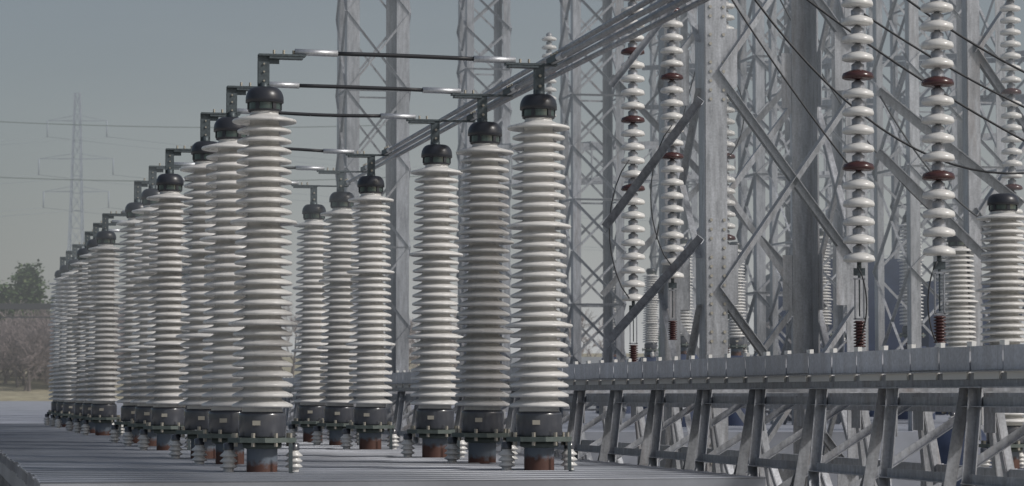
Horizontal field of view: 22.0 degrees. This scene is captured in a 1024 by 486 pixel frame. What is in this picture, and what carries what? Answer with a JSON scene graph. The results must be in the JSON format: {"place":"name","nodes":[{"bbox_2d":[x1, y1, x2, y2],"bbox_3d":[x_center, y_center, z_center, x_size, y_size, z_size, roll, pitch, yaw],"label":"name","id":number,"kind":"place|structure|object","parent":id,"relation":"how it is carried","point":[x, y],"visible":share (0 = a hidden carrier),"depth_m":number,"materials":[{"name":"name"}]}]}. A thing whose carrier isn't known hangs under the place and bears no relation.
{"place":"outdoors","nodes":[
{"label":"outdoors","id":0,"kind":"place"},
{"bbox_2d":[0,303,118,317],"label":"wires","id":1,"kind":"object","parent":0,"point":[25,305],"visible":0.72,"depth_m":265.93,"materials":[{"name":"grey metal"}]},
{"bbox_2d":[0,353,1023,485],"bbox_3d":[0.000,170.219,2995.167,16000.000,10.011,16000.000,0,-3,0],"label":"ground","id":2,"kind":"structure","parent":0,"point":[19,404],"depth_m":62.12,"materials":[{"name":"grey stone"}]},
{"bbox_2d":[0,277,17,320],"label":"tree","id":3,"kind":"object","parent":2,"relation":"on","point":[3,295],"visible":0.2,"depth_m":331.61,"materials":[{"name":"green plant"}]},
{"bbox_2d":[3,259,55,333],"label":"tree","id":4,"kind":"object","parent":2,"relation":"on","point":[27,278],"visible":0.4,"depth_m":325.00,"materials":[{"name":"green plant"}]},
{"bbox_2d":[0,298,602,390],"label":"bare brush","id":5,"kind":"object","parent":2,"relation":"on","point":[28,351],"visible":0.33,"depth_m":276.93,"materials":[{"name":"brown plant"}]},
{"bbox_2d":[0,423,765,485],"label":"deck","id":6,"kind":"structure","parent":2,"relation":"on","point":[36,454],"depth_m":20.62,"materials":[{"name":"grey concrete"}]},
{"bbox_2d":[43,270,60,425],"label":"insulator column","id":7,"kind":"structure","parent":6,"relation":"on","point":[53,402],"depth_m":49.55,"materials":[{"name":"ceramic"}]},
{"bbox_2d":[49,265,68,426],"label":"insulator column","id":8,"kind":"structure","parent":6,"relation":"on","point":[63,268],"depth_m":47.47,"materials":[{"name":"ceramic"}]},
{"bbox_2d":[54,259,78,427],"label":"insulator column","id":9,"kind":"structure","parent":6,"relation":"on","point":[68,406],"depth_m":45.34,"materials":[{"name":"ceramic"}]},
{"bbox_2d":[65,248,88,430],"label":"insulator column","id":10,"kind":"structure","parent":6,"relation":"on","point":[78,341],"depth_m":41.81,"materials":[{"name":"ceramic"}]},
{"bbox_2d":[73,239,113,432],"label":"insulator column","id":11,"kind":"structure","parent":6,"relation":"on","point":[86,404],"depth_m":39.70,"materials":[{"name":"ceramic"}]},
{"bbox_2d":[81,231,124,435],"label":"insulator column","id":12,"kind":"structure","parent":6,"relation":"on","point":[103,416],"depth_m":37.61,"materials":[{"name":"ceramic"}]},
{"bbox_2d":[109,202,143,442],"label":"insulator column","id":13,"kind":"structure","parent":6,"relation":"on","point":[128,337],"depth_m":31.81,"materials":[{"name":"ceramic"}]},
{"bbox_2d":[122,188,159,445],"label":"insulator column","id":14,"kind":"structure","parent":6,"relation":"on","point":[142,412],"depth_m":29.72,"materials":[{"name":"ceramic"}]},
{"bbox_2d":[137,173,191,449],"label":"insulator column","id":15,"kind":"structure","parent":6,"relation":"on","point":[167,415],"depth_m":27.62,"materials":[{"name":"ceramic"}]},
{"bbox_2d":[181,266,189,408],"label":"insulator column","id":16,"kind":"structure","parent":6,"relation":"on","point":[185,289],"depth_m":47.92,"materials":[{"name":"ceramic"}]},
{"bbox_2d":[168,141,222,458],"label":"insulator column","id":17,"kind":"structure","parent":6,"relation":"on","point":[195,419],"depth_m":24.07,"materials":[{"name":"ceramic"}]},
{"bbox_2d":[191,117,247,464],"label":"insulator column","id":18,"kind":"structure","parent":6,"relation":"on","point":[223,413],"depth_m":21.97,"materials":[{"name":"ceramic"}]},
{"bbox_2d":[220,86,302,472],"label":"insulator column","id":19,"kind":"structure","parent":6,"relation":"on","point":[261,435],"depth_m":19.89,"materials":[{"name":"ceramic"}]},
{"bbox_2d":[286,204,330,441],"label":"insulator column","id":20,"kind":"structure","parent":6,"relation":"on","point":[310,406],"depth_m":32.28,"materials":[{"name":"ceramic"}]},
{"bbox_2d":[311,191,358,445],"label":"insulator column","id":21,"kind":"structure","parent":6,"relation":"on","point":[338,412],"depth_m":30.18,"materials":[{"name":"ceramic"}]},
{"bbox_2d":[340,176,398,449],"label":"insulator column","id":22,"kind":"structure","parent":6,"relation":"on","point":[370,422],"depth_m":28.08,"materials":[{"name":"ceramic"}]},
{"bbox_2d":[401,144,467,457],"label":"insulator column","id":23,"kind":"structure","parent":6,"relation":"on","point":[435,426],"depth_m":24.54,"materials":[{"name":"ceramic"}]},
{"bbox_2d":[444,121,517,463],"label":"insulator column","id":24,"kind":"structure","parent":6,"relation":"on","point":[482,431],"depth_m":22.43,"materials":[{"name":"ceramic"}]},
{"bbox_2d":[498,94,576,470],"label":"insulator column","id":25,"kind":"structure","parent":6,"relation":"on","point":[539,402],"depth_m":20.35,"materials":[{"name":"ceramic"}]},
{"bbox_2d":[60,0,709,265],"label":"busbars","id":26,"kind":"object","parent":25,"relation":"on","point":[535,80],"visible":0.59,"depth_m":22.48,"materials":[{"name":"metal"}]},
{"bbox_2d":[0,93,990,264],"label":"pylon","id":27,"kind":"object","parent":2,"relation":"on","point":[70,230],"visible":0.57,"depth_m":522.60,"materials":[{"name":"silver metal"}]},
{"bbox_2d":[0,121,452,181],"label":"wires","id":28,"kind":"object","parent":27,"relation":"attached to","point":[157,126],"visible":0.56,"depth_m":314.56,"materials":[{"name":"grey metal"}]},
{"bbox_2d":[281,311,1023,355],"bbox_3d":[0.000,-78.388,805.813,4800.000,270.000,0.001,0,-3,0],"label":"trees","id":29,"kind":"object","parent":2,"relation":"on","point":[640,333],"depth_m":799.74,"materials":[{"name":"plant"}]},
{"bbox_2d":[282,340,1023,485],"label":"support frame","id":30,"kind":"object","parent":2,"relation":"on","point":[706,389],"visible":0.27,"depth_m":20.82,"materials":[{"name":"grey metal"}]},
{"bbox_2d":[971,372,983,424],"bbox_3d":[3.032,0.940,17.300,0.006,0.500,0.270,1,-3,-12],"label":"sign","id":31,"kind":"object","parent":30,"relation":"attached to","point":[982,422],"visible":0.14,"depth_m":17.16,"materials":[{"name":"white"}]},
{"bbox_2d":[335,0,1023,485],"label":"steelwork","id":32,"kind":"object","parent":2,"relation":"on","point":[717,54],"visible":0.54,"depth_m":47.04,"materials":[{"name":"grey metal"}]},
{"bbox_2d":[542,0,1023,361],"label":"suspended insulator strings","id":33,"kind":"object","parent":32,"relation":"hanging from","point":[936,25],"visible":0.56,"depth_m":25.99,"materials":[{"name":"ceramic"}]},
{"bbox_2d":[511,259,1023,485],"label":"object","id":34,"kind":"object","parent":2,"relation":"on","point":[892,269],"visible":0.06,"depth_m":66.13,"materials":[{"name":"grey metal"}]},
{"bbox_2d":[602,268,615,356],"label":"insulator column","id":35,"kind":"structure","parent":34,"relation":"on","point":[614,326],"depth_m":74.91,"materials":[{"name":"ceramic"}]},
{"bbox_2d":[642,268,658,356],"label":"insulator column","id":36,"kind":"structure","parent":34,"relation":"on","point":[650,349],"depth_m":77.91,"materials":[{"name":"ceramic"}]},
{"bbox_2d":[680,236,694,353],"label":"insulator column","id":37,"kind":"structure","parent":34,"relation":"on","point":[685,318],"depth_m":51.90,"materials":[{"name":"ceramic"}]},
{"bbox_2d":[728,242,750,355],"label":"insulator column","id":38,"kind":"structure","parent":34,"relation":"on","point":[736,340],"depth_m":53.91,"materials":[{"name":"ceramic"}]},
{"bbox_2d":[819,228,832,343],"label":"insulator column","id":39,"kind":"structure","parent":34,"relation":"on","point":[825,311],"depth_m":59.92,"materials":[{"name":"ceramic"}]},
{"bbox_2d":[897,214,927,346],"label":"insulator column","id":40,"kind":"structure","parent":34,"relation":"on","point":[904,309],"depth_m":57.98,"materials":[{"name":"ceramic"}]},
{"bbox_2d":[934,217,954,343],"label":"insulator column","id":41,"kind":"structure","parent":34,"relation":"on","point":[941,285],"depth_m":59.93,"materials":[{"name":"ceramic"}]},
{"bbox_2d":[940,235,977,418],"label":"insulator column","id":42,"kind":"structure","parent":34,"relation":"on","point":[958,326],"depth_m":39.95,"materials":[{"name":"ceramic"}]},
{"bbox_2d":[0,0,1023,320],"label":"sky","id":43,"kind":"structure","parent":0,"point":[164,63],"materials":[{"name":"grey"}]},
{"bbox_2d":[976,193,1023,468],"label":"insulator column","id":44,"kind":"structure","parent":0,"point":[1004,304],"depth_m":27.96,"materials":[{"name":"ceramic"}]}
]}

